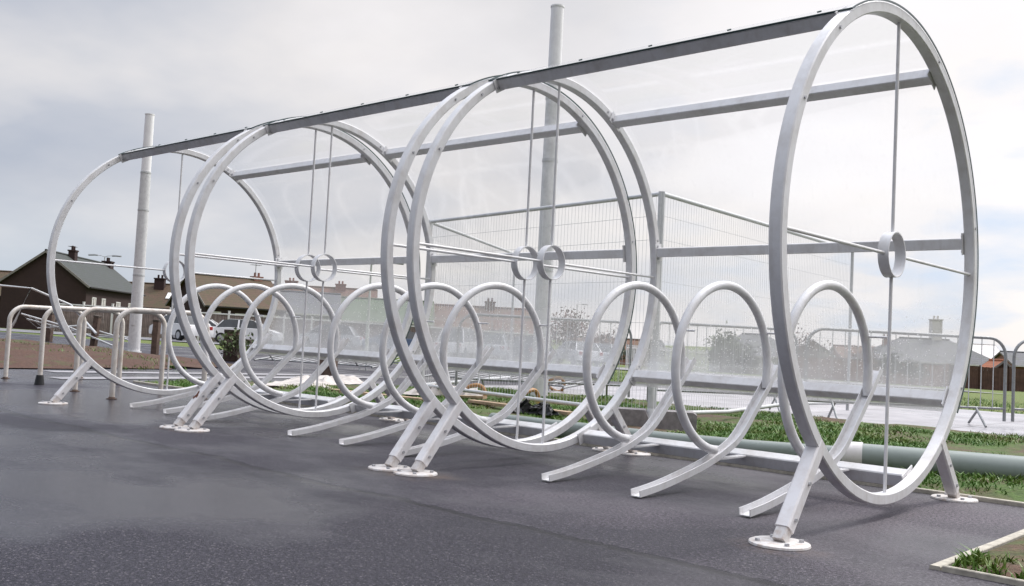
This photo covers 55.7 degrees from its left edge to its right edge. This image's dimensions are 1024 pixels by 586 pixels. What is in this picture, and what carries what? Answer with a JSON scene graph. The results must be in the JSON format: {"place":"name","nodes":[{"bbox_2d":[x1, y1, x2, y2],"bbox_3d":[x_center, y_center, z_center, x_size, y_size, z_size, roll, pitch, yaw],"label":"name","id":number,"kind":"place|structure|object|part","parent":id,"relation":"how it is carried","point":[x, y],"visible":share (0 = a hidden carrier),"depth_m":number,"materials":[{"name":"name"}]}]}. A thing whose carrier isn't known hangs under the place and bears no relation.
{"place":"outdoors","nodes":[
{"label":"outdoors","id":0,"kind":"place"},
{"bbox_2d":[0,338,232,368],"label":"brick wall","id":1,"kind":"structure","parent":0,"point":[29,358],"depth_m":15.69,"materials":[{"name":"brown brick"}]},
{"bbox_2d":[0,284,127,345],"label":"leaning fence panel","id":2,"kind":"object","parent":1,"relation":"on","point":[69,326],"visible":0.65,"depth_m":25.04,"materials":[{"name":"metal"}]},
{"bbox_2d":[0,338,213,369],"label":"grass","id":3,"kind":"structure","parent":1,"relation":"on","point":[124,367],"depth_m":15.94,"materials":[{"name":"green plant"}]},
{"bbox_2d":[127,113,154,352],"bbox_3d":[-8.411,-1.372,22.023,0.338,5.440,0.338,0,-4,42],"label":"mast","id":4,"kind":"object","parent":1,"relation":"on","point":[135,327],"visible":0.91,"depth_m":21.93,"materials":[{"name":"white metal"}]},
{"bbox_2d":[131,313,134,324],"bbox_3d":[-8.522,0.586,21.794,0.070,0.260,0.012,2,-3,8],"label":"access door","id":5,"kind":"structure","parent":4,"relation":"in","point":[133,315],"depth_m":21.79,"materials":[{"name":"grey paint"}]},
{"bbox_2d":[43,370,360,375],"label":"path","id":6,"kind":"structure","parent":0,"point":[197,373],"depth_m":13.71,"materials":[{"name":"concrete"}]},
{"bbox_2d":[51,376,381,378],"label":"path","id":7,"kind":"structure","parent":0,"point":[180,377],"depth_m":12.13,"materials":[{"name":"concrete"}]},
{"bbox_2d":[319,329,341,374],"bbox_3d":[-2.893,0.949,15.359,0.252,0.750,0.252,5,-1,8],"label":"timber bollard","id":8,"kind":"object","parent":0,"point":[326,371],"visible":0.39,"depth_m":15.25,"materials":[{"name":"brown wood"}]},
{"bbox_2d":[0,328,1001,393],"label":"road","id":9,"kind":"structure","parent":0,"point":[37,331],"depth_m":51.29,"materials":[{"name":"grey asphalt"}]},
{"bbox_2d":[149,315,213,340],"bbox_3d":[-18.418,1.913,53.926,4.160,1.447,1.740,0,-4,42],"label":"parked car","id":10,"kind":"object","parent":9,"relation":"on","point":[177,332],"visible":0.32,"depth_m":52.72,"materials":[{"name":"white paint"}]},
{"bbox_3d":[-18.248,1.479,53.813,2.900,0.520,1.613,0,-4,42],"label":"window glass","id":11,"kind":"part","parent":10,"relation":"part of","materials":[{"name":"grey glass"}]},
{"bbox_2d":[172,319,217,339],"bbox_3d":[-19.436,2.261,60.415,4.160,1.447,1.740,3,-3,-9],"label":"parked car","id":12,"kind":"object","parent":9,"relation":"on","point":[212,323],"visible":0.03,"depth_m":59.82,"materials":[{"name":"white paint"}]},
{"bbox_3d":[-19.612,1.815,60.406,2.900,0.520,1.613,3,-3,-9],"label":"window glass","id":13,"kind":"part","parent":12,"relation":"part of","materials":[{"name":"grey glass"}]},
{"bbox_2d":[210,319,270,342],"bbox_3d":[-15.734,2.305,57.418,4.160,1.447,1.740,3,-3,-6],"label":"parked car","id":14,"kind":"object","parent":9,"relation":"on","point":[228,324],"visible":0.3,"depth_m":56.62,"materials":[{"name":"white paint"}]},
{"bbox_3d":[-15.911,1.859,57.419,2.900,0.520,1.613,3,-3,-6],"label":"window glass","id":15,"kind":"part","parent":14,"relation":"part of","materials":[{"name":"grey glass"}]},
{"bbox_2d":[310,324,354,339],"bbox_3d":[-11.349,2.723,60.412,4.160,1.547,1.740,3,-3,0],"label":"parked car","id":16,"kind":"object","parent":9,"relation":"on","point":[346,328],"visible":0.13,"depth_m":59.75,"materials":[{"name":"silver metal"}]},
{"bbox_3d":[-11.128,2.298,60.433,2.900,0.620,1.613,3,-3,0],"label":"window glass","id":17,"kind":"part","parent":16,"relation":"part of","materials":[{"name":"grey glass"}]},
{"bbox_2d":[380,331,415,346],"bbox_3d":[-7.462,3.083,61.405,4.160,1.447,1.740,3,-3,-11],"label":"parked car","id":18,"kind":"object","parent":9,"relation":"on","point":[409,338],"visible":0.11,"depth_m":60.85,"materials":[{"name":"blue paint"}]},
{"bbox_3d":[-7.245,2.659,61.466,2.900,0.520,1.613,3,-3,-11],"label":"window glass","id":19,"kind":"part","parent":18,"relation":"part of","materials":[{"name":"black glass"}]},
{"bbox_2d":[439,327,476,342],"bbox_3d":[-3.151,2.958,57.917,1.740,1.797,4.160,2,-3,15],"label":"parked car","id":20,"kind":"object","parent":9,"relation":"on","point":[462,332],"visible":0.11,"depth_m":56.80,"materials":[{"name":"white paint"}]},
{"bbox_3d":[-3.182,2.511,57.746,1.613,0.870,2.900,2,-3,15],"label":"window glass","id":21,"kind":"part","parent":20,"relation":"part of","materials":[{"name":"grey glass"}]},
{"bbox_2d":[563,341,600,351],"bbox_3d":[4.022,3.683,59.401,1.740,1.447,4.160,4,-3,-19],"label":"parked car","id":22,"kind":"object","parent":9,"relation":"on","point":[575,343],"visible":0.11,"depth_m":58.34,"materials":[{"name":"white paint"}]},
{"bbox_3d":[4.109,3.241,59.233,1.613,0.520,2.900,4,-3,-19],"label":"window glass","id":23,"kind":"part","parent":22,"relation":"part of","materials":[{"name":"grey glass"}]},
{"bbox_2d":[596,343,612,351],"bbox_3d":[5.713,3.916,61.396,1.740,1.447,4.160,2,-3,10],"label":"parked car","id":24,"kind":"object","parent":9,"relation":"on","point":[603,346],"visible":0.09,"depth_m":60.06,"materials":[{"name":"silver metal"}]},
{"bbox_3d":[5.701,3.470,61.221,1.613,0.520,2.900,2,-3,10],"label":"window glass","id":25,"kind":"part","parent":24,"relation":"part of","materials":[{"name":"grey glass"}]},
{"bbox_2d":[0,332,1023,585],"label":"tarmac","id":26,"kind":"structure","parent":0,"point":[96,488],"depth_m":3.91,"materials":[{"name":"grey asphalt"}]},
{"bbox_2d":[1,305,86,378],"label":"bike hoop","id":27,"kind":"object","parent":26,"relation":"on","point":[8,335],"visible":0.75,"depth_m":10.71,"materials":[{"name":"cream paint"},{"name":"steel"}]},
{"bbox_2d":[45,313,54,341],"bbox_3d":[-13.247,0.989,27.795,0.162,0.850,0.162,4,-2,8],"label":"timber bollard","id":28,"kind":"object","parent":26,"relation":"on","point":[49,333],"visible":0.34,"depth_m":27.73,"materials":[{"name":"brown wood"}]},
{"bbox_2d":[34,306,124,384],"bbox_3d":[-4.559,0.561,10.294,0.097,0.824,0.935,0,-4,42],"label":"bike hoop","id":29,"kind":"object","parent":26,"relation":"on","point":[39,379],"visible":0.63,"depth_m":10.03,"materials":[{"name":"cream paint"},{"name":"steel"},{"name":"black plastic"}]},
{"bbox_2d":[89,315,101,345],"bbox_3d":[-10.798,0.993,25.126,0.152,0.830,0.152,9,0,8],"label":"timber bollard","id":30,"kind":"object","parent":26,"relation":"on","point":[96,324],"visible":0.77,"depth_m":25.06,"materials":[{"name":"brown wood"}]},
{"bbox_2d":[70,307,166,391],"bbox_3d":[-3.860,0.561,9.587,0.930,0.824,0.090,5,-4,-43],"label":"bike hoop","id":31,"kind":"object","parent":26,"relation":"on","point":[84,314],"visible":0.75,"depth_m":9.51,"materials":[{"name":"cream paint"},{"name":"steel"}]},
{"bbox_2d":[150,320,160,354],"bbox_3d":[-7.798,0.975,21.230,0.142,0.780,0.142,3,-2,8],"label":"timber bollard","id":32,"kind":"object","parent":26,"relation":"on","point":[156,331],"visible":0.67,"depth_m":21.17,"materials":[{"name":"brown wood"}]},
{"bbox_2d":[106,307,209,398],"bbox_3d":[-3.218,0.560,8.903,0.930,0.824,0.090,5,-4,-41],"label":"bike hoop","id":33,"kind":"object","parent":26,"relation":"on","point":[121,316],"visible":0.59,"depth_m":8.64,"materials":[{"name":"cream paint"},{"name":"steel"}]},
{"bbox_2d":[38,120,419,428],"bbox_3d":[-2.268,-0.162,7.961,2.214,2.277,2.212,0,-4,42],"label":"cycle shelter","id":34,"kind":"object","parent":26,"relation":"on","point":[354,346],"visible":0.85,"depth_m":7.89,"materials":[{"name":"paint"}]},
{"bbox_2d":[223,329,240,361],"bbox_3d":[-5.594,1.065,19.487,0.312,0.650,0.312,2,-3,8],"label":"timber bollard","id":35,"kind":"object","parent":26,"relation":"on","point":[232,357],"visible":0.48,"depth_m":19.34,"materials":[{"name":"brown wood"}]},
{"bbox_2d":[253,356,378,370],"bbox_3d":[-3.578,1.301,18.508,2.638,0.574,0.996,2,3,23],"label":"crowd barrier","id":36,"kind":"object","parent":26,"relation":"on","point":[275,360],"visible":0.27,"depth_m":18.39,"materials":[{"name":"metal"}]},
{"bbox_2d":[174,75,636,471],"bbox_3d":[-0.652,-0.154,6.481,2.214,2.277,2.212,0,-4,42],"label":"cycle shelter","id":37,"kind":"object","parent":26,"relation":"on","point":[521,355],"visible":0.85,"depth_m":6.43,"materials":[{"name":"paint"}]},
{"bbox_2d":[133,381,1023,506],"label":"kerb edging","id":38,"kind":"object","parent":26,"relation":"on","point":[984,499],"visible":0.23,"depth_m":5.76,"materials":[{"name":"concrete"}]},
{"bbox_2d":[393,0,978,550],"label":"cycle shelter","id":39,"kind":"object","parent":26,"relation":"on","point":[787,378],"visible":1,"depth_m":4.96,"materials":[{"name":"paint"}]},
{"bbox_2d":[929,529,1023,570],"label":"kerb edging","id":40,"kind":"object","parent":26,"relation":"on","point":[992,545],"visible":0.58,"depth_m":3.64,"materials":[{"name":"concrete"}]},
{"bbox_2d":[942,565,1023,585],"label":"kerb edging","id":41,"kind":"object","parent":26,"relation":"on","point":[984,576],"visible":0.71,"depth_m":3.15,"materials":[{"name":"concrete"}]},
{"bbox_2d":[953,537,1023,577],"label":"soil patch","id":42,"kind":"object","parent":26,"relation":"on","point":[1015,548],"visible":0.61,"depth_m":3.47,"materials":[{"name":"brown soil"}]},
{"bbox_2d":[950,542,1023,579],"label":"grass","id":43,"kind":"structure","parent":42,"relation":"on","point":[980,558],"depth_m":3.27,"materials":[{"name":"green plant"}]},
{"bbox_2d":[0,328,1023,413],"bbox_3d":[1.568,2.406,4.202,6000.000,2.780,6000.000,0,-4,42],"label":"ground","id":44,"kind":"structure","parent":0,"point":[1019,398],"depth_m":37.63,"materials":[{"name":"green plant"}]},
{"bbox_2d":[0,270,11,298],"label":"house","id":45,"kind":"structure","parent":44,"relation":"on","point":[3,273],"depth_m":95.71,"materials":[{"name":"brick"}]},
{"bbox_2d":[0,245,145,330],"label":"house","id":46,"kind":"structure","parent":44,"relation":"on","point":[90,284],"depth_m":75.12,"materials":[{"name":"brick"}]},
{"bbox_2d":[91,297,96,304],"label":"window","id":47,"kind":"structure","parent":46,"relation":"in","point":[93,302],"depth_m":77.07,"materials":[{"name":"white glass"}]},
{"bbox_2d":[101,298,105,316],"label":"window","id":48,"kind":"structure","parent":46,"relation":"in","point":[103,301],"depth_m":79.48,"materials":[{"name":"white glass"}]},
{"bbox_2d":[88,254,121,260],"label":"street lamp","id":49,"kind":"object","parent":44,"relation":"on","point":[104,256],"visible":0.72,"depth_m":90.10,"materials":[{"name":"metal"}]},
{"bbox_2d":[129,275,171,334],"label":"house","id":50,"kind":"structure","parent":44,"relation":"on","point":[157,293],"depth_m":95.41,"materials":[{"name":"brick"}]},
{"bbox_2d":[165,264,286,327],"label":"house","id":51,"kind":"structure","parent":44,"relation":"on","point":[233,303],"depth_m":80.37,"materials":[{"name":"brick"}]},
{"bbox_2d":[213,327,253,360],"bbox_3d":[-5.479,1.068,19.083,0.800,0.782,0.912,0,-4,42],"label":"shrub","id":52,"kind":"object","parent":44,"relation":"on","point":[229,347],"visible":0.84,"depth_m":19.08,"materials":[{"name":"green plant"}]},
{"bbox_2d":[53,302,551,343],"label":"board fence","id":53,"kind":"object","parent":44,"relation":"on","point":[108,318],"visible":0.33,"depth_m":65.72,"materials":[{"name":"brown wood"}]},
{"bbox_2d":[280,290,340,324],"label":"house","id":54,"kind":"structure","parent":44,"relation":"on","point":[297,299],"depth_m":86.61,"materials":[{"name":"white paint"}]},
{"bbox_2d":[273,278,377,297],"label":"house","id":55,"kind":"structure","parent":44,"relation":"on","point":[342,289],"depth_m":106.05,"materials":[{"name":"brick"}]},
{"bbox_2d":[366,264,403,332],"bbox_3d":[-5.934,0.675,45.006,1.593,4.370,0.320,3,-3,0],"label":"street lamp","id":56,"kind":"object","parent":44,"relation":"on","point":[368,311],"visible":0.34,"depth_m":44.97,"materials":[{"name":"metal"}]},
{"bbox_2d":[341,296,434,332],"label":"house","id":57,"kind":"structure","parent":44,"relation":"on","point":[378,314],"depth_m":87.38,"materials":[{"name":"paint"}]},
{"bbox_2d":[432,298,533,333],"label":"house","id":58,"kind":"structure","parent":44,"relation":"on","point":[516,322],"depth_m":89.48,"materials":[{"name":"tile"}]},
{"bbox_2d":[425,371,593,390],"bbox_3d":[-0.064,1.303,14.749,2.679,0.574,0.996,1,3,37],"label":"crowd barrier","id":59,"kind":"object","parent":44,"relation":"on","point":[562,386],"visible":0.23,"depth_m":14.33,"materials":[{"name":"metal"}]},
{"bbox_2d":[550,306,604,344],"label":"tree","id":60,"kind":"object","parent":44,"relation":"on","point":[570,329],"visible":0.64,"depth_m":83.16,"materials":[{"name":"green plant"}]},
{"bbox_2d":[582,323,617,343],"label":"tree","id":61,"kind":"object","parent":44,"relation":"on","point":[602,337],"visible":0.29,"depth_m":91.66,"materials":[{"name":"green plant"}]},
{"bbox_2d":[568,336,639,364],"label":"house","id":62,"kind":"structure","parent":44,"relation":"on","point":[623,361],"depth_m":130.79,"materials":[{"name":"red brick"}]},
{"bbox_2d":[605,337,663,356],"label":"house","id":63,"kind":"structure","parent":44,"relation":"on","point":[661,343],"depth_m":139.43,"materials":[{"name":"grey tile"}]},
{"bbox_2d":[621,344,664,359],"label":"shrub","id":64,"kind":"object","parent":44,"relation":"on","point":[635,352],"visible":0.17,"depth_m":109.52,"materials":[{"name":"green plant"}]},
{"bbox_2d":[626,345,707,367],"bbox_3d":[10.296,4.353,63.889,7.260,1.640,0.050,5,-3,-34],"label":"picket fence","id":65,"kind":"object","parent":44,"relation":"on","point":[670,353],"visible":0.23,"depth_m":63.78,"materials":[{"name":"white wood"}]},
{"bbox_2d":[697,320,749,361],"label":"shrub","id":66,"kind":"object","parent":44,"relation":"on","point":[728,346],"visible":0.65,"depth_m":87.12,"materials":[{"name":"green plant"}]},
{"bbox_2d":[708,333,777,365],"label":"house","id":67,"kind":"structure","parent":44,"relation":"on","point":[755,342],"depth_m":93.28,"materials":[{"name":"grey tile"}]},
{"bbox_2d":[729,339,758,366],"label":"shrub","id":68,"kind":"object","parent":44,"relation":"on","point":[745,359],"visible":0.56,"depth_m":89.16,"materials":[{"name":"green plant"}]},
{"bbox_2d":[774,323,837,356],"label":"tree","id":69,"kind":"object","parent":44,"relation":"on","point":[803,347],"visible":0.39,"depth_m":89.24,"materials":[{"name":"green plant"}]},
{"bbox_2d":[795,339,835,356],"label":"house","id":70,"kind":"structure","parent":44,"relation":"on","point":[826,352],"depth_m":95.84,"materials":[{"name":"grey"}]},
{"bbox_2d":[798,355,903,377],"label":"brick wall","id":71,"kind":"structure","parent":44,"relation":"on","point":[853,368],"depth_m":78.53,"materials":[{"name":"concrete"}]},
{"bbox_2d":[829,344,875,357],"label":"house","id":72,"kind":"structure","parent":44,"relation":"on","point":[840,347],"depth_m":103.28,"materials":[{"name":"grey brick"}]},
{"bbox_2d":[840,344,879,359],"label":"tree","id":73,"kind":"object","parent":44,"relation":"on","point":[852,354],"visible":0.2,"depth_m":91.86,"materials":[{"name":"green plant"}]},
{"bbox_2d":[873,347,901,367],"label":"shrub","id":74,"kind":"object","parent":44,"relation":"on","point":[885,360],"visible":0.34,"depth_m":75.65,"materials":[{"name":"green plant"}]},
{"bbox_2d":[892,359,913,366],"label":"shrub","id":75,"kind":"object","parent":44,"relation":"on","point":[897,363],"visible":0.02,"depth_m":71.99,"materials":[{"name":"green plant"}]},
{"bbox_2d":[852,316,989,369],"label":"house","id":76,"kind":"structure","parent":44,"relation":"on","point":[935,325],"depth_m":94.53,"materials":[{"name":"grey brick"}]},
{"bbox_2d":[891,339,999,358],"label":"building","id":77,"kind":"structure","parent":44,"relation":"on","point":[987,350],"depth_m":125.99,"materials":[{"name":"white paint"}]},
{"bbox_2d":[965,365,1023,391],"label":"timber fence","id":78,"kind":"object","parent":44,"relation":"on","point":[975,378],"visible":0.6,"depth_m":78.25,"materials":[{"name":"brown wood"}]},
{"bbox_2d":[982,359,1011,390],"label":"garden shed","id":79,"kind":"structure","parent":44,"relation":"on","point":[998,363],"depth_m":81.06,"materials":[{"name":"orange tile"}]},
{"bbox_2d":[992,350,1023,385],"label":"house","id":80,"kind":"structure","parent":44,"relation":"on","point":[1019,359],"depth_m":103.00,"materials":[{"name":"white paint"}]},
{"bbox_2d":[0,0,1023,351],"label":"sky","id":81,"kind":"structure","parent":0,"point":[79,79],"materials":[{"name":"white"}]},
{"bbox_2d":[138,378,1023,501],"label":"verge","id":82,"kind":"structure","parent":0,"point":[1017,493],"depth_m":8.25,"materials":[{"name":"plant"}]},
{"bbox_2d":[253,374,362,387],"bbox_3d":[-2.396,1.074,12.093,0.951,0.092,2.348,3,-3,5],"label":"plastic sheeting","id":83,"kind":"object","parent":82,"relation":"on","point":[327,379],"visible":0.71,"depth_m":11.76,"materials":[{"name":"white plastic"}]},
{"bbox_2d":[329,389,423,400],"bbox_3d":[-1.415,1.062,10.117,1.404,0.030,0.090,1,-4,38],"label":"plank","id":84,"kind":"object","parent":82,"relation":"on","point":[405,397],"visible":0.27,"depth_m":9.86,"materials":[{"name":"brown wood"}]},
{"bbox_2d":[403,383,488,396],"bbox_3d":[-0.730,1.053,10.639,0.947,0.138,0.566,3,-3,3],"label":"plastic sheeting","id":85,"kind":"object","parent":82,"relation":"on","point":[435,391],"visible":0.29,"depth_m":10.46,"materials":[{"name":"white plastic"}]},
{"bbox_2d":[443,395,486,398],"bbox_3d":[-0.502,1.100,10.263,0.554,0.060,0.070,1,-4,37],"label":"plank","id":86,"kind":"object","parent":82,"relation":"on","point":[474,397],"visible":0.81,"depth_m":10.14,"materials":[{"name":"beige wood"}]},
{"bbox_2d":[423,223,514,384],"bbox_3d":[-0.478,0.260,12.655,0.038,1.940,3.663,2,-3,15],"label":"fence panel","id":87,"kind":"object","parent":82,"relation":"on","point":[472,238],"visible":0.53,"depth_m":12.62,"materials":[{"name":"metal"}]},
{"bbox_2d":[466,383,486,395],"bbox_3d":[-0.399,1.098,10.536,0.284,0.264,0.104,2,26,25],"label":"hose coil","id":88,"kind":"object","parent":82,"relation":"on","point":[481,386],"visible":0.24,"depth_m":10.48,"materials":[{"name":"beige plastic"}]},
{"bbox_2d":[468,400,571,414],"bbox_3d":[0.056,1.086,9.244,0.090,0.045,1.579,5,-3,-36],"label":"plank","id":89,"kind":"object","parent":82,"relation":"on","point":[562,412],"visible":0.5,"depth_m":9.47,"materials":[{"name":"brown wood"}]},
{"bbox_2d":[525,388,539,403],"bbox_3d":[0.167,1.103,10.063,0.284,0.264,0.104,4,26,-26],"label":"hose coil","id":90,"kind":"object","parent":82,"relation":"on","point":[535,390],"visible":0.27,"depth_m":10.07,"materials":[{"name":"beige plastic"}]},
{"bbox_2d":[513,398,560,414],"bbox_3d":[0.190,1.005,8.675,0.568,0.134,0.338,1,-3,33],"label":"plastic bag","id":91,"kind":"object","parent":82,"relation":"on","point":[526,406],"visible":0.72,"depth_m":8.57,"materials":[{"name":"black plastic"}]},
{"bbox_2d":[421,191,661,409],"bbox_3d":[0.114,0.134,9.455,0.041,1.940,3.574,5,-4,-38],"label":"fence panel","id":92,"kind":"object","parent":82,"relation":"on","point":[575,204],"visible":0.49,"depth_m":9.19,"materials":[{"name":"metal"}]},
{"bbox_2d":[455,313,631,396],"bbox_3d":[0.401,0.789,11.852,2.166,0.996,0.574,3,-3,-7],"label":"crowd barrier","id":93,"kind":"object","parent":82,"relation":"on","point":[552,318],"visible":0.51,"depth_m":11.85,"materials":[{"name":"metal"}]},
{"bbox_2d":[530,4,563,396],"bbox_3d":[0.441,-1.119,11.790,0.265,4.820,0.265,0,-4,42],"label":"mast","id":94,"kind":"object","parent":82,"relation":"on","point":[554,60],"visible":0.52,"depth_m":11.72,"materials":[{"name":"grey metal"}]},
{"bbox_2d":[607,387,696,430],"bbox_3d":[1.147,0.931,7.900,0.710,0.420,0.240,2,-3,10],"label":"fence foot","id":95,"kind":"object","parent":82,"relation":"on","point":[640,417],"visible":0.49,"depth_m":7.79},
{"bbox_2d":[646,321,797,412],"bbox_3d":[2.480,0.868,11.352,1.861,0.996,0.574,3,-3,-11],"label":"crowd barrier","id":96,"kind":"object","parent":82,"relation":"on","point":[722,325],"visible":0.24,"depth_m":11.33,"materials":[{"name":"metal"}]},
{"bbox_2d":[654,191,853,414],"bbox_3d":[2.639,0.279,9.854,0.038,1.940,4.637,1,-4,38],"label":"fence panel","id":97,"kind":"object","parent":82,"relation":"on","point":[729,214],"visible":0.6,"depth_m":9.18,"materials":[{"name":"metal"}]},
{"bbox_2d":[488,413,1023,478],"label":"drainage pipe","id":98,"kind":"object","parent":82,"relation":"on","point":[907,457],"visible":0.41,"depth_m":5.83,"materials":[{"name":"grey plastic"}]},
{"bbox_2d":[552,339,713,352],"bbox_3d":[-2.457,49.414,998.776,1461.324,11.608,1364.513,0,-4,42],"label":"hills","id":99,"kind":"structure","parent":0,"point":[694,347],"depth_m":948.98,"materials":[{"name":"green plant"}]},
{"bbox_2d":[484,385,1023,436],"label":"path","id":100,"kind":"structure","parent":0,"point":[995,423],"depth_m":12.52,"materials":[{"name":"concrete"}]},
{"bbox_2d":[548,379,565,390],"bbox_3d":[0.630,1.315,13.932,0.284,0.264,0.104,2,26,8],"label":"hose coil","id":101,"kind":"object","parent":100,"relation":"on","point":[561,389],"visible":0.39,"depth_m":13.90,"materials":[{"name":"beige plastic"}]},
{"bbox_2d":[805,327,1006,427],"bbox_3d":[4.334,0.925,10.628,2.419,0.996,0.574,3,-3,-10],"label":"crowd barrier","id":102,"kind":"object","parent":100,"relation":"on","point":[1001,344],"visible":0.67,"depth_m":10.69,"materials":[{"name":"metal"}]},
{"bbox_2d":[1011,340,1023,421],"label":"crowd barrier","id":103,"kind":"object","parent":100,"relation":"on","point":[1013,408],"visible":1,"depth_m":10.85,"materials":[{"name":"metal"}]}
]}

